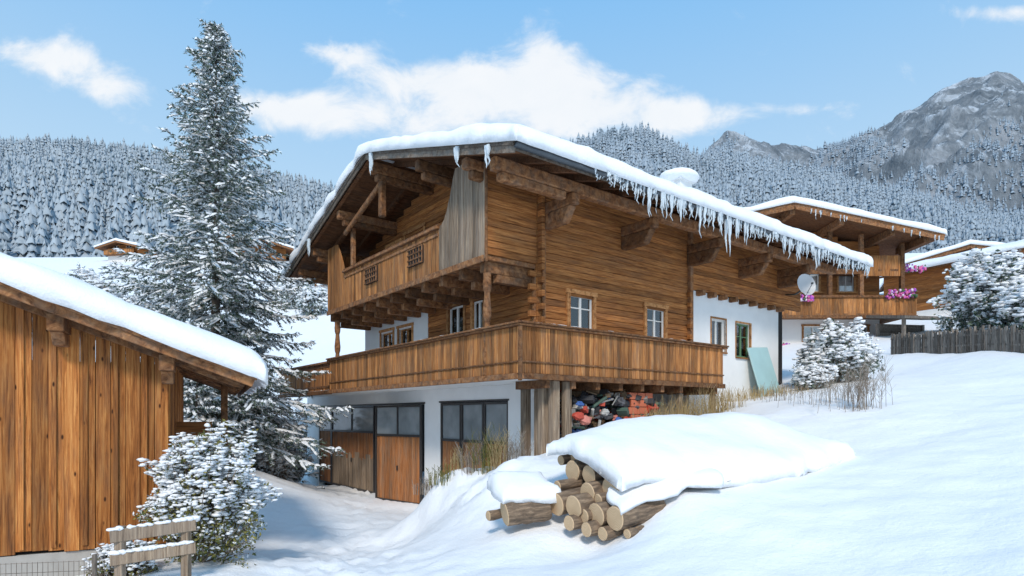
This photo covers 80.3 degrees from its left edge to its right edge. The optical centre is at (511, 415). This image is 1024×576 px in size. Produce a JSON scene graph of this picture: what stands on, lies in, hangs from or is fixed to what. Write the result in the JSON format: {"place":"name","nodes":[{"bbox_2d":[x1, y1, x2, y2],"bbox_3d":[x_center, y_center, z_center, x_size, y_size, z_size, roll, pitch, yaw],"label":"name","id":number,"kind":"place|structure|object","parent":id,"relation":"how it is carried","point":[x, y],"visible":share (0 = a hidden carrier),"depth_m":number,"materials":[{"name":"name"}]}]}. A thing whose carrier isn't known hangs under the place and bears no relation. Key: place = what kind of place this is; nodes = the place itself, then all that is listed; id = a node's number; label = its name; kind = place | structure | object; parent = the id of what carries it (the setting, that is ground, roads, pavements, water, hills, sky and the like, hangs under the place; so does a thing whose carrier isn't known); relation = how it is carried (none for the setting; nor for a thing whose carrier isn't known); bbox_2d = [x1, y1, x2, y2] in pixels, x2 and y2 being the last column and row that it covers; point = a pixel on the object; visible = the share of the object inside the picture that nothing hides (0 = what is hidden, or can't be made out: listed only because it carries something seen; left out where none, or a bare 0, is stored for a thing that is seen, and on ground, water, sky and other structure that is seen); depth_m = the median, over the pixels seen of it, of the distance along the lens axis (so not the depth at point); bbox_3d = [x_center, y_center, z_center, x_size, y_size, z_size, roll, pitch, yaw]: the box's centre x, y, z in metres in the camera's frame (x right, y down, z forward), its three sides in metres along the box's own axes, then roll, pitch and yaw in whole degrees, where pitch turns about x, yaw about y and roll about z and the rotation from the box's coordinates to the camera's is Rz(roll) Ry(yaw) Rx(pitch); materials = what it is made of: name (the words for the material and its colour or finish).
{"place":"outdoors","nodes":[
{"label":"outdoors","id":0,"kind":"place"},
{"bbox_2d":[3,155,242,256],"bbox_3d":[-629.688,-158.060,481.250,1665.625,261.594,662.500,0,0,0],"label":"forested hill","id":1,"kind":"structure","parent":0,"point":[12,254],"depth_m":230.91,"materials":[{"name":"white snow"}]},
{"bbox_2d":[0,133,335,256],"bbox_3d":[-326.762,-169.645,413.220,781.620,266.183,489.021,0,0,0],"label":"distant forest","id":2,"kind":"object","parent":1,"relation":"on","point":[55,194],"visible":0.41,"depth_m":265.15,"materials":[{"name":"white plant"}]},
{"bbox_2d":[0,0,1023,187],"label":"sky","id":3,"kind":"structure","parent":0,"point":[328,78],"materials":[{"name":"blue"}]},
{"bbox_2d":[15,253,1023,575],"bbox_3d":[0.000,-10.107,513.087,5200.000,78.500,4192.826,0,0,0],"label":"snow ground","id":4,"kind":"structure","parent":0,"point":[927,479],"depth_m":9.95,"materials":[{"name":"white snow"}]},
{"bbox_2d":[0,554,104,575],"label":"wire fence","id":5,"kind":"object","parent":4,"relation":"on","point":[94,565],"visible":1,"depth_m":7.62,"materials":[{"name":"grey metal"}]},
{"bbox_2d":[69,261,127,297],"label":"frosted tree","id":6,"kind":"object","parent":4,"relation":"on","point":[82,272],"visible":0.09,"depth_m":64.66,"materials":[{"name":"white plant"}]},
{"bbox_2d":[80,539,158,575],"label":"snow covered bush","id":7,"kind":"object","parent":4,"relation":"on","point":[138,568],"visible":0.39,"depth_m":8.27,"materials":[{"name":"white snow"}]},
{"bbox_2d":[93,238,163,260],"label":"hillside chalet","id":8,"kind":"object","parent":4,"relation":"on","point":[126,246],"visible":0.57,"depth_m":124.39,"materials":[{"name":"brown wood"}]},
{"bbox_2d":[0,252,267,575],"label":"timber barn","id":9,"kind":"structure","parent":4,"relation":"on","point":[81,430],"depth_m":8.92,"materials":[{"name":"wood"}]},
{"bbox_2d":[119,295,154,309],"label":"frosted tree","id":10,"kind":"object","parent":4,"relation":"on","point":[128,301],"visible":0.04,"depth_m":59.82,"materials":[{"name":"white plant"}]},
{"bbox_2d":[106,515,200,575],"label":"wooden rail fence","id":11,"kind":"object","parent":4,"relation":"on","point":[121,556],"visible":1,"depth_m":7.82,"materials":[{"name":"wood"},{"name":"snow"}]},
{"bbox_2d":[128,277,198,322],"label":"frosted tree","id":12,"kind":"object","parent":4,"relation":"on","point":[135,299],"visible":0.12,"depth_m":60.47,"materials":[{"name":"white plant"}]},
{"bbox_2d":[131,419,282,567],"bbox_3d":[-4.642,1.318,9.222,1.901,2.570,1.714,0,0,29],"label":"snow covered bush","id":13,"kind":"object","parent":4,"relation":"on","point":[208,493],"visible":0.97,"depth_m":8.92,"materials":[{"name":"white snow"}]},
{"bbox_2d":[64,18,353,472],"bbox_3d":[-11.309,-6.072,21.591,9.798,16.341,9.795,0,0,-42],"label":"snowy spruce tree","id":14,"kind":"object","parent":4,"relation":"on","point":[211,145],"visible":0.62,"depth_m":21.43,"materials":[{"name":"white plant"}]},
{"bbox_2d":[184,320,253,453],"bbox_3d":[-9.903,-0.573,18.754,3.484,4.873,3.205,0,0,-18],"label":"snowy spruce tree","id":15,"kind":"object","parent":4,"relation":"on","point":[206,390],"visible":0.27,"depth_m":18.92,"materials":[{"name":"white plant"}]},
{"bbox_2d":[198,404,263,447],"bbox_3d":[-10.789,0.760,22.994,2.739,2.961,2.743,0,0,-21],"label":"frosted shrub","id":16,"kind":"object","parent":4,"relation":"on","point":[231,420],"visible":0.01,"depth_m":22.45,"materials":[{"name":"white plant"}]},
{"bbox_2d":[228,236,293,266],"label":"hillside chalet","id":17,"kind":"object","parent":4,"relation":"on","point":[284,249],"visible":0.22,"depth_m":118.20,"materials":[{"name":"brown wood"}]},
{"bbox_2d":[247,247,276,253],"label":"windows","id":18,"kind":"structure","parent":17,"relation":"in","point":[254,249],"depth_m":117.66,"materials":[{"name":"grey wood"}]},
{"bbox_2d":[188,317,337,488],"bbox_3d":[-10.212,-0.423,24.331,6.341,7.017,6.914,0,0,0],"label":"snowy spruce tree","id":19,"kind":"object","parent":4,"relation":"on","point":[261,350],"visible":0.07,"depth_m":24.15,"materials":[{"name":"white plant"}]},
{"bbox_2d":[251,440,296,479],"bbox_3d":[-9.089,1.763,23.040,1.789,2.081,1.794,0,0,0],"label":"frosted shrub","id":20,"kind":"object","parent":4,"relation":"on","point":[263,463],"visible":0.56,"depth_m":22.63,"materials":[{"name":"green plant"}]},
{"bbox_2d":[269,280,287,304],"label":"frosted tree","id":21,"kind":"object","parent":4,"relation":"on","point":[276,286],"visible":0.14,"depth_m":86.97,"materials":[{"name":"white plant"}]},
{"bbox_2d":[284,406,306,450],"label":"frosted shrub","id":22,"kind":"object","parent":4,"relation":"on","point":[301,418],"visible":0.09,"depth_m":32.38,"materials":[{"name":"white plant"}]},
{"bbox_2d":[278,281,314,308],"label":"frosted tree","id":23,"kind":"object","parent":4,"relation":"on","point":[291,298],"visible":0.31,"depth_m":83.49,"materials":[{"name":"white plant"}]},
{"bbox_2d":[282,436,313,481],"bbox_3d":[-9.936,2.183,27.016,2.449,2.601,2.273,0,0,-24],"label":"frosted shrub","id":24,"kind":"object","parent":4,"relation":"on","point":[295,451],"visible":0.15,"depth_m":26.88,"materials":[{"name":"green plant"}]},
{"bbox_2d":[294,282,327,315],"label":"frosted tree","id":25,"kind":"object","parent":4,"relation":"on","point":[308,301],"visible":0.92,"depth_m":79.04,"materials":[{"name":"white plant"}]},
{"bbox_2d":[411,477,438,494],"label":"dry weeds","id":26,"kind":"object","parent":4,"relation":"on","point":[426,484],"visible":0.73,"depth_m":13.86,"materials":[{"name":"beige plant"}]},
{"bbox_2d":[426,463,453,485],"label":"dry weeds","id":27,"kind":"object","parent":4,"relation":"on","point":[439,474],"visible":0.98,"depth_m":13.57,"materials":[{"name":"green plant"}]},
{"bbox_2d":[444,447,469,469],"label":"dry weeds","id":28,"kind":"object","parent":4,"relation":"on","point":[457,460],"visible":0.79,"depth_m":13.84,"materials":[{"name":"beige plant"}]},
{"bbox_2d":[455,435,488,473],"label":"dry weeds","id":29,"kind":"object","parent":4,"relation":"on","point":[469,461],"visible":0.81,"depth_m":13.54,"materials":[{"name":"beige plant"}]},
{"bbox_2d":[467,423,504,474],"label":"dry weeds","id":30,"kind":"object","parent":4,"relation":"on","point":[484,453],"visible":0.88,"depth_m":13.37,"materials":[{"name":"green plant"}]},
{"bbox_2d":[484,423,525,471],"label":"dry weeds","id":31,"kind":"object","parent":4,"relation":"on","point":[497,454],"visible":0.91,"depth_m":13.25,"materials":[{"name":"beige plant"}]},
{"bbox_2d":[501,430,534,459],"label":"dry weeds","id":32,"kind":"object","parent":4,"relation":"on","point":[513,454],"visible":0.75,"depth_m":13.16,"materials":[{"name":"beige plant"}]},
{"bbox_2d":[278,123,872,503],"bbox_3d":[0.976,-3.428,25.093,17.242,13.555,19.182,0,0,-38],"label":"alpine chalet","id":33,"kind":"object","parent":4,"relation":"on","point":[477,278],"visible":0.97,"depth_m":17.70,"materials":[{"name":"brown wood"}]},
{"bbox_2d":[319,399,508,503],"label":"garage doors","id":34,"kind":"structure","parent":33,"relation":"in","point":[383,444],"depth_m":21.06,"materials":[{"name":"wood"}]},
{"bbox_2d":[379,222,751,359],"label":"windows","id":35,"kind":"structure","parent":33,"relation":"in","point":[581,312],"depth_m":18.66,"materials":[{"name":"white wood"}]},
{"bbox_2d":[785,274,815,295],"bbox_3d":[10.176,-4.621,21.707,0.706,0.801,1.420,0,0,-29],"label":"satellite dish","id":36,"kind":"object","parent":33,"relation":"attached to","point":[806,284],"visible":1,"depth_m":21.46,"materials":[{"name":"metal"}]},
{"bbox_2d":[560,389,662,437],"bbox_3d":[2.254,0.347,16.644,4.194,2.438,2.094,0,0,-38],"label":"stored clutter pile","id":37,"kind":"object","parent":4,"relation":"on","point":[585,402],"visible":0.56,"depth_m":15.91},
{"bbox_2d":[620,392,652,418],"bbox_3d":[3.471,-0.142,16.792,1.050,0.985,0.350,0,0,-38],"label":"hollow brick stack","id":38,"kind":"object","parent":4,"relation":"on","point":[641,404],"visible":0.43,"depth_m":16.55,"materials":[{"name":"orange brick"}]},
{"bbox_2d":[486,412,854,540],"bbox_3d":[3.118,0.890,10.914,7.144,1.963,2.458,0,0,-32],"label":"log pile","id":39,"kind":"object","parent":4,"relation":"on","point":[624,475],"visible":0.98,"depth_m":9.94,"materials":[{"name":"white snow"}]},
{"bbox_2d":[648,396,692,415],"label":"dry grass","id":40,"kind":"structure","parent":4,"relation":"on","point":[680,409],"depth_m":16.57,"materials":[{"name":"beige plant"}]},
{"bbox_2d":[683,383,734,415],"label":"dry grass","id":41,"kind":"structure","parent":4,"relation":"on","point":[713,404],"depth_m":17.76,"materials":[{"name":"beige plant"}]},
{"bbox_2d":[707,386,747,412],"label":"dry grass","id":42,"kind":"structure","parent":4,"relation":"on","point":[719,408],"depth_m":18.50,"materials":[{"name":"beige plant"}]},
{"bbox_2d":[718,387,805,401],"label":"dry grass","id":43,"kind":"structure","parent":4,"relation":"on","point":[754,395],"depth_m":20.14,"materials":[{"name":"beige plant"}]},
{"bbox_2d":[747,347,779,394],"bbox_3d":[8.999,-1.541,21.645,1.312,1.948,0.614,0,0,-38],"label":"leaning board","id":44,"kind":"object","parent":4,"relation":"on","point":[762,365],"visible":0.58,"depth_m":21.63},
{"bbox_2d":[762,380,806,401],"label":"dry bare shrub","id":45,"kind":"object","parent":4,"relation":"on","point":[781,391],"visible":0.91,"depth_m":18.33,"materials":[{"name":"brown plant"}]},
{"bbox_2d":[778,380,826,404],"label":"dry bare shrub","id":46,"kind":"object","parent":4,"relation":"on","point":[802,395],"visible":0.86,"depth_m":16.91,"materials":[{"name":"beige plant"}]},
{"bbox_2d":[790,363,838,389],"bbox_3d":[10.415,-1.139,20.969,1.565,1.430,1.576,0,0,0],"label":"snow covered shrub","id":47,"kind":"object","parent":4,"relation":"on","point":[803,375],"visible":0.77,"depth_m":20.66,"materials":[{"name":"white plant"}]},
{"bbox_2d":[789,316,884,383],"bbox_3d":[11.748,-2.120,22.011,3.088,2.926,2.705,0,0,29],"label":"snow covered shrub","id":48,"kind":"object","parent":4,"relation":"on","point":[853,338],"visible":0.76,"depth_m":21.36,"materials":[{"name":"white plant"}]},
{"bbox_2d":[812,366,863,406],"bbox_3d":[8.837,-0.818,16.503,1.255,1.145,1.047,0,0,29],"label":"dry bare shrub","id":49,"kind":"object","parent":4,"relation":"on","point":[829,393],"visible":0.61,"depth_m":16.54,"materials":[{"name":"brown plant"}]},
{"bbox_2d":[743,196,946,344],"bbox_3d":[18.511,-8.018,45.002,18.356,11.037,16.511,0,0,0],"label":"neighbouring chalet","id":50,"kind":"object","parent":4,"relation":"on","point":[886,243],"visible":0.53,"depth_m":38.50,"materials":[{"name":"brown wood"}]},
{"bbox_2d":[801,268,869,341],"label":"windows","id":51,"kind":"structure","parent":50,"relation":"in","point":[850,281],"depth_m":40.04,"materials":[{"name":"grey wood"}]},
{"bbox_2d":[813,349,893,411],"bbox_3d":[8.782,-0.885,15.519,2.203,1.638,1.216,0,0,0],"label":"dry bare shrub","id":52,"kind":"object","parent":4,"relation":"on","point":[860,384],"visible":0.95,"depth_m":15.45,"materials":[{"name":"brown plant"}]},
{"bbox_2d":[866,315,952,336],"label":"open shed","id":53,"kind":"structure","parent":4,"relation":"on","point":[886,329],"depth_m":37.73,"materials":[{"name":"brown wood"}]},
{"bbox_2d":[879,239,1003,292],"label":"snowy roof","id":54,"kind":"structure","parent":4,"relation":"on","point":[967,245],"depth_m":57.00,"materials":[{"name":"white snow"}]},
{"bbox_2d":[879,239,1023,315],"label":"neighbouring chalet","id":55,"kind":"object","parent":4,"relation":"on","point":[929,283],"visible":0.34,"depth_m":48.58,"materials":[{"name":"brown wood"}]},
{"bbox_2d":[890,324,1023,354],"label":"wooden picket fence","id":56,"kind":"object","parent":4,"relation":"on","point":[993,338],"visible":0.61,"depth_m":25.37,"materials":[{"name":"grey wood"}]},
{"bbox_2d":[926,247,1023,336],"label":"snow covered tree","id":57,"kind":"object","parent":4,"relation":"on","point":[968,293],"visible":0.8,"depth_m":26.49,"materials":[{"name":"white snow"}]},
{"bbox_2d":[987,282,1023,335],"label":"snow covered tree","id":58,"kind":"object","parent":4,"relation":"on","point":[1009,305],"visible":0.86,"depth_m":24.57,"materials":[{"name":"white plant"}]},
{"bbox_2d":[632,407,681,417],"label":"dry grass","id":59,"kind":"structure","parent":0,"point":[655,412],"depth_m":16.04,"materials":[{"name":"beige plant"}]},
{"bbox_2d":[670,392,714,415],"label":"dry grass","id":60,"kind":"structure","parent":0,"point":[694,408],"depth_m":17.13,"materials":[{"name":"beige plant"}]},
{"bbox_2d":[592,137,947,241],"bbox_3d":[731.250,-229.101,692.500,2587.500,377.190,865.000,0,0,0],"label":"forested ridge","id":61,"kind":"structure","parent":0,"point":[653,162],"depth_m":702.05,"materials":[{"name":"grey plant"}]},
{"bbox_2d":[570,121,1023,252],"bbox_3d":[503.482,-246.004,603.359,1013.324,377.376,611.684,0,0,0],"label":"distant forest","id":62,"kind":"object","parent":61,"relation":"on","point":[768,180],"visible":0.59,"depth_m":634.71,"materials":[{"name":"white plant"}]},
{"bbox_2d":[740,384,829,395],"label":"dry grass","id":63,"kind":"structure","parent":0,"point":[772,390],"depth_m":20.71,"materials":[{"name":"beige plant"}]},
{"bbox_2d":[707,71,1023,213],"bbox_3d":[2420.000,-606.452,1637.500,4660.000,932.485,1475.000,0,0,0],"label":"rocky mountain","id":64,"kind":"structure","parent":0,"point":[937,130],"depth_m":1603.32,"materials":[{"name":"grey stone"}]},
{"bbox_2d":[705,91,1023,216],"bbox_3d":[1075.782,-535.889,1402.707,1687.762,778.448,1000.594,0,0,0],"label":"distant forest","id":65,"kind":"object","parent":64,"relation":"on","point":[986,143],"visible":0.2,"depth_m":1384.91,"materials":[{"name":"grey plant"}]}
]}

